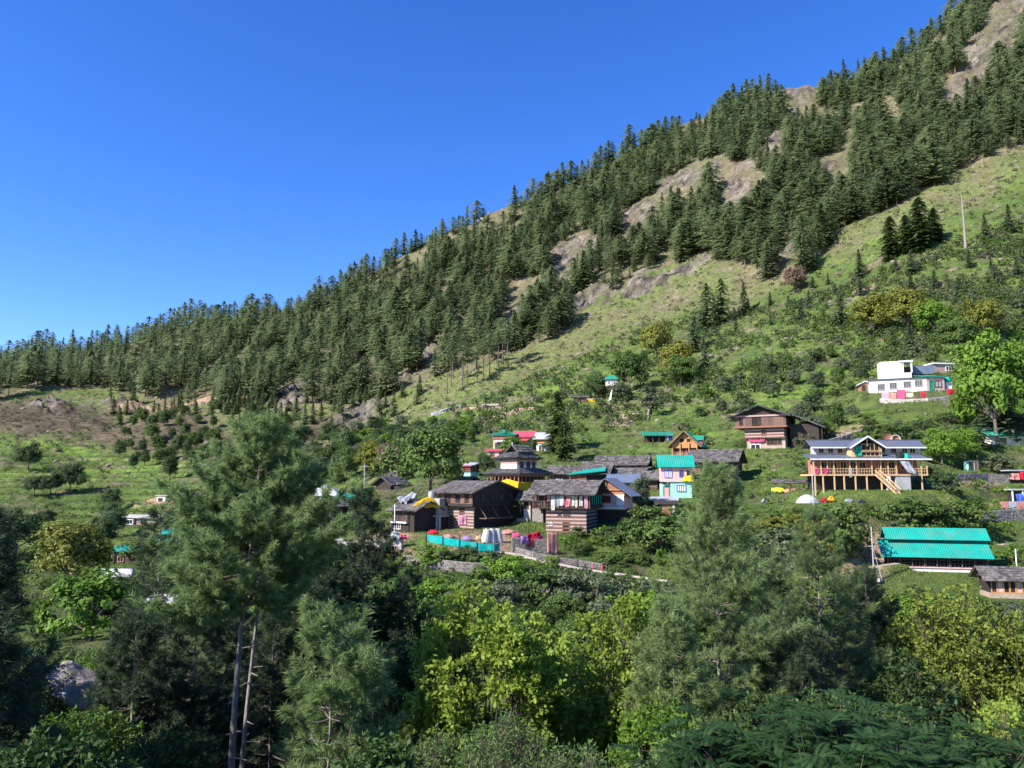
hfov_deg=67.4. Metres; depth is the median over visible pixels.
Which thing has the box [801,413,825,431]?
leafy tree
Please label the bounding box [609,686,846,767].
fern leaved shrub
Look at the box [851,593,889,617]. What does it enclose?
valley shrub
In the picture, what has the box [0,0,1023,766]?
ground
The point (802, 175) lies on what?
forest conifer
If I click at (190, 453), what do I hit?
oak tree
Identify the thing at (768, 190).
forest conifer
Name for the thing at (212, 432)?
oak tree
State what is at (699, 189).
forest conifer
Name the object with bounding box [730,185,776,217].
forest conifer
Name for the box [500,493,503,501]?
window
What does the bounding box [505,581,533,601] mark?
slope shrub
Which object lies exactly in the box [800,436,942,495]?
guesthouse
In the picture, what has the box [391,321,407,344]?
forest conifer
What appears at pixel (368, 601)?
slope shrub
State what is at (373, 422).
leafy tree
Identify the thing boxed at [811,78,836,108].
forest conifer
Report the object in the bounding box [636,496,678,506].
lean to
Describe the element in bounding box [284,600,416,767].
pine tree
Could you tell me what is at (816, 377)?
leafy tree
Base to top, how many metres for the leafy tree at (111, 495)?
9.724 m
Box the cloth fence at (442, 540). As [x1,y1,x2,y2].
[426,532,499,551]
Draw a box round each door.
[449,516,453,527]
[562,522,569,532]
[663,486,668,496]
[840,462,846,472]
[861,385,865,391]
[888,462,894,472]
[929,380,934,390]
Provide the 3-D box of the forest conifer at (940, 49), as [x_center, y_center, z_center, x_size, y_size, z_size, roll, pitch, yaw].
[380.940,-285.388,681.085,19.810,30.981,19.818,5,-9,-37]
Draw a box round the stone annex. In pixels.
[514,491,545,522]
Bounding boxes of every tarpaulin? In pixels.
[391,532,399,539]
[396,492,416,503]
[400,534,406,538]
[412,496,440,507]
[508,479,518,501]
[518,482,531,501]
[682,475,692,481]
[771,487,784,491]
[900,461,917,474]
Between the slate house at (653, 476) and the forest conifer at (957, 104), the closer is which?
the slate house at (653, 476)
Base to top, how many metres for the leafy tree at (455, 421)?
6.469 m
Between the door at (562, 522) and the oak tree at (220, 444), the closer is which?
the door at (562, 522)
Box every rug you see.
[458,515,466,525]
[547,532,557,554]
[881,392,889,398]
[890,393,895,398]
[897,390,905,398]
[906,393,913,397]
[947,389,953,393]
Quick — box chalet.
[667,431,707,454]
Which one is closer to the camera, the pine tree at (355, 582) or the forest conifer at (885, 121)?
the pine tree at (355, 582)
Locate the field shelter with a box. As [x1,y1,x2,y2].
[772,479,808,493]
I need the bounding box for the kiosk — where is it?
[962,460,979,470]
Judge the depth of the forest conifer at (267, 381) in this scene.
573.70 m
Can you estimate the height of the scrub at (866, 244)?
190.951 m
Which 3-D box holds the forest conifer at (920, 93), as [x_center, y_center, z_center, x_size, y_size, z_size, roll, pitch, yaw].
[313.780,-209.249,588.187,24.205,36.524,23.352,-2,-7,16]
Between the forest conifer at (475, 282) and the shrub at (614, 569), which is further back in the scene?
the forest conifer at (475, 282)
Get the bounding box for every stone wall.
[404,555,489,572]
[511,537,550,554]
[515,547,601,568]
[786,553,843,570]
[830,425,872,439]
[879,396,948,403]
[946,473,1009,482]
[978,509,1023,521]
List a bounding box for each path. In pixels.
[499,550,667,581]
[799,563,899,577]
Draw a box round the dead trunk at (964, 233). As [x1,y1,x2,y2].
[959,196,966,247]
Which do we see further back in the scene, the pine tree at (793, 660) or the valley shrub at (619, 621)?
the valley shrub at (619, 621)
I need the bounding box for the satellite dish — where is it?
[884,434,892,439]
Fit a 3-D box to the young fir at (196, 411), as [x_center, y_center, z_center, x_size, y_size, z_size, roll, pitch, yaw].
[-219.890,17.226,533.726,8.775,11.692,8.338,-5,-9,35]
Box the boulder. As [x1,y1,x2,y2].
[41,660,105,710]
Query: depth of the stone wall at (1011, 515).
141.63 m
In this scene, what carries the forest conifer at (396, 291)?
on the ground at (744, 176)
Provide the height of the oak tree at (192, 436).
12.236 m
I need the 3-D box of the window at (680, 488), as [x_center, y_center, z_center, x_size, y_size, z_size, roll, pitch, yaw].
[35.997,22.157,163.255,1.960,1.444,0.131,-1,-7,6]
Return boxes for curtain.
[854,445,861,455]
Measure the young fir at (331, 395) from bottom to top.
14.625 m
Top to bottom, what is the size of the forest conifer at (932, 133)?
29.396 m
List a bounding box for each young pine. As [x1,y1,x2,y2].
[731,307,737,319]
[732,319,739,331]
[767,292,772,304]
[768,313,772,325]
[784,295,792,308]
[796,300,805,317]
[804,290,813,307]
[808,277,816,288]
[825,273,830,284]
[831,283,837,293]
[853,280,865,295]
[891,255,899,271]
[905,272,914,289]
[927,270,940,287]
[950,277,966,294]
[963,250,975,267]
[987,257,994,269]
[989,264,1002,280]
[1010,259,1021,277]
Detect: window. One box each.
[117,556,123,561]
[402,512,406,520]
[445,494,449,502]
[455,494,459,501]
[464,494,467,501]
[481,494,485,501]
[490,493,494,501]
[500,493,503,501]
[509,493,512,500]
[524,501,528,508]
[539,495,543,503]
[563,510,569,516]
[602,495,610,502]
[664,470,671,477]
[677,485,685,491]
[679,470,683,476]
[750,444,760,448]
[751,417,760,424]
[766,439,781,444]
[818,448,823,452]
[821,462,826,469]
[828,448,833,452]
[830,462,836,469]
[837,448,842,452]
[850,462,855,469]
[859,462,865,469]
[861,444,879,455]
[877,384,884,389]
[878,462,884,469]
[889,382,896,388]
[901,448,907,452]
[903,381,910,387]
[909,448,915,452]
[914,380,922,386]
[934,380,941,386]
[969,462,973,469]
[974,462,977,469]
[990,582,997,592]
[997,582,1003,592]
[999,438,1006,443]
[1003,582,1009,592]
[1010,582,1015,592]
[1016,582,1022,593]
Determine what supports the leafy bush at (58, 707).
on the ground at (744, 176)
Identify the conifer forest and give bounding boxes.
[0,0,1023,403]
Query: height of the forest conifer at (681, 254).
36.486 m
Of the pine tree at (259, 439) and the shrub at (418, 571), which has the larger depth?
the shrub at (418, 571)
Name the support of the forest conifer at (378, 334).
on the ground at (744, 176)
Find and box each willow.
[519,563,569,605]
[545,570,594,603]
[577,572,616,605]
[605,574,639,602]
[632,578,661,603]
[646,580,679,600]
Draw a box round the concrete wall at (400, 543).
[337,539,403,549]
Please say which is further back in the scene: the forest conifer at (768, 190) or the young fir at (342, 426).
the forest conifer at (768, 190)
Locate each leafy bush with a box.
[0,725,146,767]
[2,627,77,744]
[15,702,151,766]
[50,644,138,723]
[110,725,224,767]
[323,724,424,767]
[604,686,703,767]
[633,723,729,767]
[701,685,828,748]
[786,681,934,742]
[928,660,980,732]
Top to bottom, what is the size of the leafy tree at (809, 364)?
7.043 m
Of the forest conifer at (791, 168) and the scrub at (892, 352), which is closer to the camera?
the scrub at (892, 352)
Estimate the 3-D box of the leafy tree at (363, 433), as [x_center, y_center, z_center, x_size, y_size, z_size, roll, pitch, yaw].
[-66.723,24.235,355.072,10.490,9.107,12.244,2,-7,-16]
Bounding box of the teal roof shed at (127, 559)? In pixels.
[111,545,140,562]
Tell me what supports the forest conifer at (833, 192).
on the ground at (744, 176)
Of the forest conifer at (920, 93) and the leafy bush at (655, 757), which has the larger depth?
the forest conifer at (920, 93)
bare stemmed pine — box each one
[205,315,218,336]
[212,309,225,320]
[223,314,231,322]
[251,304,259,321]
[258,306,266,315]
[292,301,302,313]
[300,301,311,313]
[301,297,313,307]
[437,354,455,393]
[441,331,464,378]
[442,341,459,386]
[453,341,474,390]
[454,334,470,375]
[460,347,478,386]
[465,328,484,368]
[472,344,483,382]
[473,337,490,377]
[480,329,492,364]
[480,333,500,377]
[490,330,506,366]
[493,317,511,363]
[495,320,520,368]
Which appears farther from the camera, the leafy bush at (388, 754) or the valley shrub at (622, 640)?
the valley shrub at (622, 640)
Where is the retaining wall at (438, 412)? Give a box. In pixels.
[432,404,461,414]
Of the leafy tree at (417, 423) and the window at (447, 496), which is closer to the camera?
the window at (447, 496)
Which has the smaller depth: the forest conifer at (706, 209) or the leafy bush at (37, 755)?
the leafy bush at (37, 755)
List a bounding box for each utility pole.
[809,465,813,504]
[868,527,882,582]
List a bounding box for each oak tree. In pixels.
[113,439,126,457]
[120,426,131,435]
[123,438,134,446]
[127,453,140,467]
[133,407,149,421]
[137,438,146,449]
[140,449,150,465]
[142,422,161,436]
[144,414,158,423]
[148,433,168,447]
[151,447,169,464]
[158,410,172,426]
[160,454,178,479]
[164,444,177,456]
[167,427,176,437]
[169,433,185,453]
[174,417,184,426]
[180,423,190,433]
[181,406,190,413]
[182,431,198,446]
[182,438,192,451]
[182,449,196,459]
[185,457,199,470]
[192,414,202,423]
[195,430,204,446]
[195,442,212,460]
[197,425,209,435]
[203,427,223,440]
[208,398,222,409]
[208,439,222,458]
[209,415,219,426]
[223,402,232,414]
[228,469,248,485]
[257,405,266,414]
[278,411,296,425]
[290,424,311,441]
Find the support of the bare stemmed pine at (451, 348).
on the ground at (744, 176)
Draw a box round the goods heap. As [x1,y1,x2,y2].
[827,496,836,500]
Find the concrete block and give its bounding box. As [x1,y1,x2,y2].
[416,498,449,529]
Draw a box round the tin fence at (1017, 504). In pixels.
[1000,501,1023,509]
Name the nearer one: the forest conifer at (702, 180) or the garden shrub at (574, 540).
the garden shrub at (574, 540)
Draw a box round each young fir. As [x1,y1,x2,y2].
[109,398,118,413]
[115,405,122,419]
[115,408,123,423]
[122,399,131,413]
[128,384,137,400]
[130,409,137,424]
[150,400,155,412]
[155,402,160,417]
[161,400,168,410]
[169,399,177,418]
[174,394,181,411]
[176,391,184,407]
[177,401,186,417]
[190,400,200,414]
[223,396,230,414]
[230,391,235,407]
[231,402,238,414]
[234,387,244,406]
[234,394,242,411]
[241,389,246,406]
[243,394,250,407]
[249,400,254,413]
[254,394,258,413]
[255,398,261,412]
[258,390,266,406]
[266,394,274,407]
[270,387,277,403]
[272,399,278,414]
[281,406,291,429]
[290,396,303,418]
[299,404,308,424]
[302,386,310,403]
[308,401,316,423]
[316,402,325,421]
[324,383,336,402]
[328,413,334,424]
[330,397,336,411]
[334,392,348,413]
[335,395,340,410]
[339,415,346,428]
[349,391,356,407]
[354,380,365,402]
[362,386,368,401]
[373,389,384,411]
[375,378,384,397]
[382,391,388,407]
[385,391,399,417]
[391,370,400,388]
[396,381,406,397]
[410,384,422,404]
[415,374,424,394]
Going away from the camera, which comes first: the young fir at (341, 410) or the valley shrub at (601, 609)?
the valley shrub at (601, 609)
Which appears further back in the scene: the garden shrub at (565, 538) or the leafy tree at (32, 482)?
the leafy tree at (32, 482)
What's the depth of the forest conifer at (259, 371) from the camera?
570.01 m
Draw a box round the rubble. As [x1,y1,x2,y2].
[1,160,1023,479]
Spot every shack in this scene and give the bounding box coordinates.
[1000,470,1023,482]
[1004,489,1023,500]
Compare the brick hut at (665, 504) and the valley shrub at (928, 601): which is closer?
the valley shrub at (928, 601)
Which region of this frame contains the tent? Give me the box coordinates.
[796,495,818,502]
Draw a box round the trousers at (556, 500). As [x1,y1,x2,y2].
[555,496,558,506]
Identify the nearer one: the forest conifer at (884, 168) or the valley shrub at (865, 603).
the valley shrub at (865, 603)
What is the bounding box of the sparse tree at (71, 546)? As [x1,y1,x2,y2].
[27,514,119,592]
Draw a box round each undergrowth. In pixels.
[0,215,1023,636]
[0,633,977,767]
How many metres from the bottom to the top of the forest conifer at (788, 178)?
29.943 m
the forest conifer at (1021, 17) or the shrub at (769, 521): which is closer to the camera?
the shrub at (769, 521)
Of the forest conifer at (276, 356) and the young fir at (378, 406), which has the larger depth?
the forest conifer at (276, 356)
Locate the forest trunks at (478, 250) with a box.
[0,0,1023,403]
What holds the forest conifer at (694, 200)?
on the ground at (744, 176)
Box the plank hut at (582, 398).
[571,395,589,401]
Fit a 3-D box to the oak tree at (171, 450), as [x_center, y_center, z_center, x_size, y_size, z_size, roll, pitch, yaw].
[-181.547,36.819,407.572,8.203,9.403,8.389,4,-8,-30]
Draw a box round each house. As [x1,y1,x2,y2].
[123,514,163,524]
[147,594,177,604]
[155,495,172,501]
[157,528,186,548]
[315,484,346,500]
[369,476,412,489]
[385,470,415,479]
[428,480,522,528]
[439,476,480,485]
[462,462,481,475]
[485,449,502,460]
[490,430,518,448]
[513,431,536,449]
[524,480,609,533]
[532,432,554,450]
[546,465,614,479]
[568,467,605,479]
[581,461,615,466]
[592,455,652,467]
[597,478,644,522]
[606,474,641,488]
[610,468,651,473]
[631,471,666,489]
[656,455,694,497]
[688,449,747,482]
[727,405,830,448]
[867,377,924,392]
[877,360,934,378]
[915,375,945,390]
[924,363,954,372]
[982,429,1023,444]
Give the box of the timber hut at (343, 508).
[312,498,349,528]
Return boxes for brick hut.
[654,501,678,514]
[855,381,867,391]
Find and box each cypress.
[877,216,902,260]
[892,214,914,254]
[902,196,939,253]
[926,207,946,242]
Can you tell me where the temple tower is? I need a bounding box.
[481,442,555,502]
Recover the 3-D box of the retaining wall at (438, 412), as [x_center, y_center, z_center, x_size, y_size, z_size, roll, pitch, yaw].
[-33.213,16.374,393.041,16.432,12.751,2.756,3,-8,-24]
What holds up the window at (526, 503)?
in the stone annex
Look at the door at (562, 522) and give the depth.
140.27 m
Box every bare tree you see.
[373,442,406,470]
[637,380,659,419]
[781,265,808,292]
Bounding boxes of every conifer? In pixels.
[7,352,52,388]
[18,347,53,385]
[19,346,44,380]
[46,351,70,385]
[74,350,102,383]
[78,355,102,388]
[130,358,159,395]
[157,348,182,382]
[173,345,194,376]
[207,355,230,388]
[208,365,237,399]
[213,323,242,353]
[213,361,248,392]
[223,357,247,386]
[230,365,244,400]
[232,343,268,375]
[238,357,254,394]
[242,334,254,367]
[246,368,270,398]
[248,333,268,360]
[249,356,274,393]
[251,360,283,398]
[253,324,271,350]
[263,317,287,349]
[267,346,290,377]
[283,336,302,370]
[289,320,308,346]
[290,358,329,402]
[301,334,326,362]
[312,313,329,339]
[326,349,349,393]
[327,310,360,342]
[327,311,348,337]
[330,344,344,375]
[332,331,353,362]
[333,343,357,377]
[335,368,366,400]
[341,361,376,398]
[348,329,371,360]
[348,357,377,395]
[349,290,374,321]
[356,285,372,311]
[358,288,368,318]
[360,324,382,350]
[364,328,390,360]
[367,357,401,396]
[369,325,391,358]
[369,344,393,373]
[369,359,393,387]
[376,294,405,323]
[378,286,412,320]
[383,309,406,339]
[384,322,403,350]
[386,295,412,325]
[387,330,411,365]
[390,330,431,372]
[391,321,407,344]
[393,326,412,363]
[396,286,420,320]
[403,322,426,349]
[406,339,431,371]
[408,282,440,317]
[414,316,429,351]
[420,295,455,326]
[423,248,443,273]
[424,301,437,331]
[428,328,460,368]
[434,309,463,344]
[436,236,458,268]
[444,253,467,286]
[449,255,479,287]
[455,232,476,257]
[457,274,485,298]
[462,286,486,323]
[462,304,487,345]
[468,302,495,336]
[470,282,487,303]
[477,290,501,317]
[479,291,508,326]
[480,230,499,262]
[480,273,496,298]
[480,309,504,348]
[488,276,514,308]
[492,248,523,280]
[495,229,525,261]
[504,309,524,347]
[511,293,546,335]
[515,293,526,326]
[517,285,537,326]
[521,282,553,320]
[523,233,554,269]
[529,300,557,333]
[531,242,555,271]
[532,215,550,240]
[535,191,566,213]
[535,282,550,311]
[537,260,548,281]
[537,269,562,295]
[539,303,561,339]
[541,391,573,452]
[542,198,565,225]
[543,264,561,291]
[544,207,558,231]
[546,293,573,332]
[548,293,561,323]
[549,288,581,327]
[553,419,576,461]
[557,179,581,213]
[562,279,571,311]
[568,183,598,210]
[570,187,588,214]
[571,249,590,280]
[575,185,606,215]
[575,251,596,288]
[594,178,613,200]
[594,220,605,251]
[597,164,613,186]
[599,206,627,236]
[603,233,637,265]
[623,225,641,252]
[624,231,663,265]
[625,222,657,256]
[646,215,656,241]
[646,220,664,246]
[657,195,685,230]
[663,187,687,218]
[666,217,710,256]
[668,219,695,263]
[668,221,685,248]
[673,202,698,242]
[682,198,702,218]
[684,220,709,252]
[684,315,706,352]
[689,161,728,190]
[690,187,707,209]
[691,283,727,329]
[693,195,710,220]
[693,204,714,240]
[694,208,736,252]
[695,172,721,203]
[696,205,731,246]
[696,336,711,368]
[697,201,722,218]
[698,171,717,193]
[698,184,723,206]
[707,213,735,247]
[709,218,741,258]
[709,278,737,322]
[713,200,742,230]
[722,205,770,239]
[726,224,742,255]
[729,196,760,225]
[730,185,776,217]
[731,225,767,262]
[731,231,754,265]
[734,206,770,229]
[735,122,749,151]
[736,281,753,315]
[738,201,761,220]
[738,215,787,258]
[740,213,776,240]
[744,231,764,267]
[748,178,777,204]
[751,180,762,198]
[751,243,779,279]
[753,187,783,215]
[756,189,775,224]
[756,235,786,265]
[757,157,789,187]
[759,140,772,169]
[762,144,782,171]
[764,163,783,194]
[766,187,802,232]
[766,200,793,232]
[768,213,790,246]
[769,155,799,186]
[772,181,805,213]
[776,158,800,193]
[777,112,799,143]
[780,158,811,186]
[780,172,799,192]
[781,194,814,228]
[782,121,800,153]
[783,213,815,250]
[786,231,816,271]
[787,175,827,208]
[787,186,811,217]
[792,171,807,186]
[793,126,819,159]
[794,197,820,229]
[801,233,821,270]
[805,203,839,247]
[806,103,823,127]
[807,228,819,257]
[808,169,831,181]
[808,220,831,253]
[809,190,841,218]
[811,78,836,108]
[812,123,835,156]
[813,117,830,141]
[814,177,824,199]
[816,113,844,142]
[816,169,836,202]
[816,198,843,229]
[820,173,863,209]
[822,170,834,189]
[823,190,846,229]
[827,292,849,325]
[831,78,853,108]
[833,160,872,191]
[836,186,871,224]
[842,164,868,212]
[843,134,868,164]
[846,175,873,215]
[847,117,871,142]
[848,63,877,90]
[848,110,877,133]
[849,143,866,175]
[849,249,866,280]
[852,116,875,144]
[852,134,885,163]
[853,102,874,128]
[856,162,872,181]
[858,165,910,209]
[860,148,883,175]
[861,60,898,87]
[862,95,889,116]
[863,164,874,201]
[864,180,894,212]
[867,115,907,146]
[869,98,900,120]
[871,111,884,135]
[871,137,905,165]
[880,135,914,164]
[881,161,911,204]
[882,155,929,194]
[884,79,915,110]
[887,117,915,149]
[889,111,922,137]
[894,149,921,175]
[895,91,925,117]
[897,323,918,354]
[900,121,923,146]
[900,250,919,274]
[903,145,938,189]
[907,136,943,167]
[909,88,929,122]
[909,98,951,132]
[909,107,933,135]
[911,139,960,185]
[914,83,923,106]
[914,123,949,151]
[915,72,948,97]
[920,41,947,69]
[922,131,951,159]
[925,118,952,153]
[925,130,954,175]
[929,45,946,73]
[932,99,954,122]
[934,109,945,130]
[937,32,965,54]
[938,42,972,73]
[939,107,965,132]
[940,116,965,156]
[941,126,960,161]
[942,2,968,31]
[945,138,969,170]
[947,109,966,130]
[949,93,964,106]
[951,117,996,157]
[951,122,982,154]
[952,100,969,125]
[953,19,973,46]
[960,96,973,122]
[961,78,975,104]
[962,110,995,152]
[963,92,1005,125]
[964,5,987,34]
[966,75,986,95]
[974,68,1005,105]
[977,214,992,240]
[980,93,1010,125]
[983,40,1015,74]
[984,106,1013,135]
[993,63,1013,90]
[994,53,1020,90]
[997,42,1023,74]
[997,99,1023,134]
[999,82,1023,107]
[1000,68,1023,97]
[1000,204,1020,233]
[1006,65,1023,90]
[1006,99,1023,124]
[1007,8,1023,35]
[1018,27,1023,40]
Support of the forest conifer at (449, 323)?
on the ground at (744, 176)
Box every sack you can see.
[481,528,490,542]
[489,528,496,542]
[495,528,503,542]
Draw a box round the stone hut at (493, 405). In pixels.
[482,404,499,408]
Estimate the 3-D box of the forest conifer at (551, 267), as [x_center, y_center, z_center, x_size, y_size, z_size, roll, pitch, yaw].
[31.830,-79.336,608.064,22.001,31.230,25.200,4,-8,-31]
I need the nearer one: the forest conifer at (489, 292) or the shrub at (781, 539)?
the shrub at (781, 539)
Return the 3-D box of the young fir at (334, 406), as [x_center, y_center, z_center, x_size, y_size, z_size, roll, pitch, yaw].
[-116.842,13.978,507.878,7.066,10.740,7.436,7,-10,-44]
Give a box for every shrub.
[9,616,21,632]
[11,598,43,611]
[13,605,34,625]
[16,552,34,561]
[19,563,33,573]
[24,626,49,637]
[26,538,49,557]
[31,577,57,587]
[54,624,75,635]
[67,572,88,581]
[116,539,149,561]
[136,552,160,577]
[174,535,200,547]
[246,605,280,628]
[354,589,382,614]
[354,591,385,611]
[355,608,373,638]
[360,468,384,477]
[368,559,399,573]
[368,570,399,588]
[372,573,411,594]
[390,581,434,601]
[396,564,439,580]
[398,718,478,767]
[404,544,456,565]
[408,576,454,603]
[418,593,459,627]
[431,590,448,599]
[432,549,457,559]
[437,578,461,590]
[439,584,500,611]
[440,706,572,767]
[449,571,482,596]
[452,548,465,560]
[456,544,480,559]
[460,566,495,585]
[468,555,480,562]
[468,617,503,651]
[474,563,484,569]
[476,577,521,608]
[480,550,497,561]
[480,554,526,583]
[489,601,537,632]
[496,436,530,453]
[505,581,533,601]
[509,599,528,609]
[511,621,531,631]
[512,563,536,579]
[515,504,523,510]
[525,603,559,628]
[526,738,627,767]
[532,621,556,643]
[540,590,586,627]
[543,555,559,568]
[553,613,595,650]
[558,535,576,542]
[560,536,588,545]
[564,543,572,550]
[569,526,586,536]
[570,543,587,554]
[576,541,593,549]
[579,599,620,621]
[586,535,607,544]
[592,552,621,563]
[594,528,609,534]
[594,602,635,620]
[596,622,655,658]
[601,527,616,534]
[601,570,616,579]
[603,552,623,563]
[603,608,656,631]
[604,534,624,542]
[608,567,622,572]
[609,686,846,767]
[616,517,647,537]
[617,560,628,566]
[619,551,638,561]
[622,548,643,558]
[623,504,704,548]
[623,573,635,582]
[624,568,643,575]
[629,588,673,611]
[634,553,650,564]
[654,556,666,563]
[658,557,684,565]
[665,583,719,610]
[673,422,697,430]
[679,428,708,434]
[692,406,709,416]
[694,434,714,445]
[698,606,728,640]
[725,521,753,531]
[725,688,962,767]
[749,525,814,561]
[755,516,791,528]
[768,581,794,593]
[778,372,786,380]
[784,513,803,523]
[785,506,803,517]
[787,722,986,767]
[789,433,815,443]
[792,512,857,557]
[802,603,832,613]
[803,387,824,395]
[803,610,840,632]
[806,500,877,553]
[821,387,845,396]
[822,420,836,433]
[827,575,850,589]
[838,381,860,389]
[851,431,867,437]
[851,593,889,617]
[856,423,908,439]
[858,414,874,424]
[861,504,874,513]
[869,594,916,627]
[876,703,1020,767]
[877,494,955,527]
[882,422,927,439]
[885,520,901,526]
[887,593,923,618]
[888,419,902,431]
[899,596,949,622]
[901,585,926,598]
[904,366,917,376]
[904,602,959,635]
[905,713,1023,767]
[908,418,935,428]
[913,503,959,526]
[922,467,937,477]
[923,351,939,360]
[925,469,959,490]
[927,590,972,612]
[932,497,1001,527]
[934,412,966,423]
[961,413,986,421]
[963,593,986,607]
[967,496,982,505]
[973,599,1012,626]
[981,452,1022,473]
[987,506,1000,510]
[992,598,1023,627]
[993,551,1023,559]
[1005,330,1023,338]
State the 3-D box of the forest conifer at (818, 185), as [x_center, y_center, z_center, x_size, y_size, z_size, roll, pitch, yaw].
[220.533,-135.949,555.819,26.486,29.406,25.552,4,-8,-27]
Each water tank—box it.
[428,491,433,497]
[895,451,902,456]
[944,377,951,389]
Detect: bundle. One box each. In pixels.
[427,529,437,533]
[443,534,454,538]
[461,536,471,540]
[502,529,513,533]
[512,532,519,536]
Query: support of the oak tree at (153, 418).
on the ground at (744, 176)
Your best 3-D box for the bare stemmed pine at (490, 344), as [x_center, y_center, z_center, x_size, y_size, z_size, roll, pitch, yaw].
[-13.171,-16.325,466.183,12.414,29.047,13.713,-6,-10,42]
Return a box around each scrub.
[0,389,241,450]
[0,391,230,448]
[0,392,273,453]
[307,149,1023,438]
[451,222,1023,431]
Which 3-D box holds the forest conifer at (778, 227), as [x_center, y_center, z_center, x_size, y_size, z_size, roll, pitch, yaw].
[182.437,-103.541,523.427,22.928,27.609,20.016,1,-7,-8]
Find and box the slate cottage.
[968,566,1023,598]
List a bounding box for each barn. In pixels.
[385,501,445,531]
[877,527,1003,572]
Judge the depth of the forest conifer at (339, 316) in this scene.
678.57 m
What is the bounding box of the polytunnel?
[102,568,135,576]
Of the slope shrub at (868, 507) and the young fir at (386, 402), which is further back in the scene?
the young fir at (386, 402)
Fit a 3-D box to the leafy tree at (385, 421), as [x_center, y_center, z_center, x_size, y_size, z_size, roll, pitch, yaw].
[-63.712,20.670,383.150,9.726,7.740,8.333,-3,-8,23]
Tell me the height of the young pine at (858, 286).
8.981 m
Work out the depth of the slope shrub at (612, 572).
112.53 m
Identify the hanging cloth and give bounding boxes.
[520,536,528,543]
[527,534,534,546]
[534,532,540,538]
[551,496,554,510]
[559,496,563,505]
[566,496,570,506]
[584,496,587,508]
[749,438,764,441]
[824,468,828,473]
[1011,473,1019,479]
[1016,493,1022,501]
[1020,472,1023,479]
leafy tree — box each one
[1,506,45,552]
[8,442,42,470]
[20,476,47,494]
[35,561,137,640]
[37,472,62,494]
[40,509,59,524]
[51,461,88,492]
[81,513,120,541]
[95,580,166,619]
[96,499,125,518]
[99,487,122,503]
[101,507,130,531]
[299,424,314,435]
[301,444,318,461]
[308,440,317,447]
[314,455,327,464]
[315,445,334,461]
[317,433,327,442]
[318,470,329,480]
[319,420,339,443]
[324,442,337,457]
[326,630,433,757]
[327,467,345,483]
[329,430,338,442]
[330,453,342,469]
[332,427,359,447]
[334,443,356,456]
[334,452,357,477]
[348,419,366,431]
[350,443,363,452]
[350,451,362,472]
[353,438,380,478]
[354,584,479,759]
[357,427,373,442]
[361,433,381,448]
[363,457,385,472]
[365,414,385,428]
[369,427,385,436]
[369,436,386,448]
[370,421,468,490]
[374,418,391,428]
[377,432,401,445]
[382,422,403,437]
[389,439,401,449]
[390,426,413,441]
[394,414,408,425]
[400,440,409,454]
[408,418,426,431]
[412,426,430,437]
[426,415,438,425]
[436,418,447,427]
[444,420,454,430]
[452,419,461,429]
[452,429,467,440]
[453,423,467,432]
[457,416,473,425]
[466,422,477,431]
[466,429,476,442]
[476,452,496,471]
[481,633,594,756]
[525,435,537,447]
[582,375,609,396]
[606,349,650,385]
[611,380,631,401]
[629,474,650,507]
[637,318,673,358]
[654,339,695,377]
[663,353,699,386]
[700,381,709,397]
[714,398,729,414]
[716,375,732,392]
[728,403,750,421]
[732,366,741,378]
[732,391,755,404]
[759,378,781,398]
[761,361,780,373]
[781,354,792,367]
[783,382,794,392]
[784,367,802,383]
[787,401,811,423]
[800,392,825,411]
[801,360,815,375]
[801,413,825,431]
[803,347,826,362]
[807,370,825,386]
[824,342,835,357]
[824,401,844,426]
[829,365,846,387]
[832,356,848,368]
[842,646,979,741]
[843,404,859,415]
[844,291,893,336]
[850,363,871,379]
[852,348,865,358]
[862,580,1023,751]
[882,284,936,332]
[909,300,959,332]
[922,427,968,463]
[928,315,979,354]
[947,327,1023,444]
[948,426,983,459]
[951,692,1023,758]
[957,298,1007,331]
[967,613,1023,747]
[995,339,1023,380]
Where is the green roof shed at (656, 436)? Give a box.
[641,432,674,441]
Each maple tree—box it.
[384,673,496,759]
[394,573,584,767]
[549,582,701,767]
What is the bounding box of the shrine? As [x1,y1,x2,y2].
[603,375,618,400]
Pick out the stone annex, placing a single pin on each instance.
(534, 514)
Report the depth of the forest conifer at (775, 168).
608.01 m
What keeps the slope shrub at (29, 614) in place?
on the ground at (744, 176)
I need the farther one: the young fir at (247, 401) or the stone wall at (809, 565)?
the young fir at (247, 401)
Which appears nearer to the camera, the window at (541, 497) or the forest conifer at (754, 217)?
the window at (541, 497)
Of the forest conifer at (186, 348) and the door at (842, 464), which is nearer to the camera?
the door at (842, 464)
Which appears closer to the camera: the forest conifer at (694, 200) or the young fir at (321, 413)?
the young fir at (321, 413)
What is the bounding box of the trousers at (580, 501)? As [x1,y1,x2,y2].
[579,496,582,505]
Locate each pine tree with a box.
[0,502,75,747]
[0,631,71,766]
[81,606,195,765]
[110,502,186,704]
[122,595,267,767]
[124,409,360,767]
[160,469,346,767]
[179,606,290,767]
[213,609,321,767]
[258,547,378,767]
[269,592,412,767]
[272,483,436,730]
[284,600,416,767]
[615,590,729,762]
[643,457,814,729]
[709,544,838,726]
[732,617,865,729]
[743,503,895,702]
[813,563,952,709]
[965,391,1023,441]
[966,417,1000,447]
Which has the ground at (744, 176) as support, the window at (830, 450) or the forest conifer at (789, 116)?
the forest conifer at (789, 116)
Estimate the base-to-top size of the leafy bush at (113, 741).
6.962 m
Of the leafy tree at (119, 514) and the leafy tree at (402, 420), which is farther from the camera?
the leafy tree at (402, 420)
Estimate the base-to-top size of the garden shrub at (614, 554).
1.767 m
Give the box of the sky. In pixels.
[0,0,960,353]

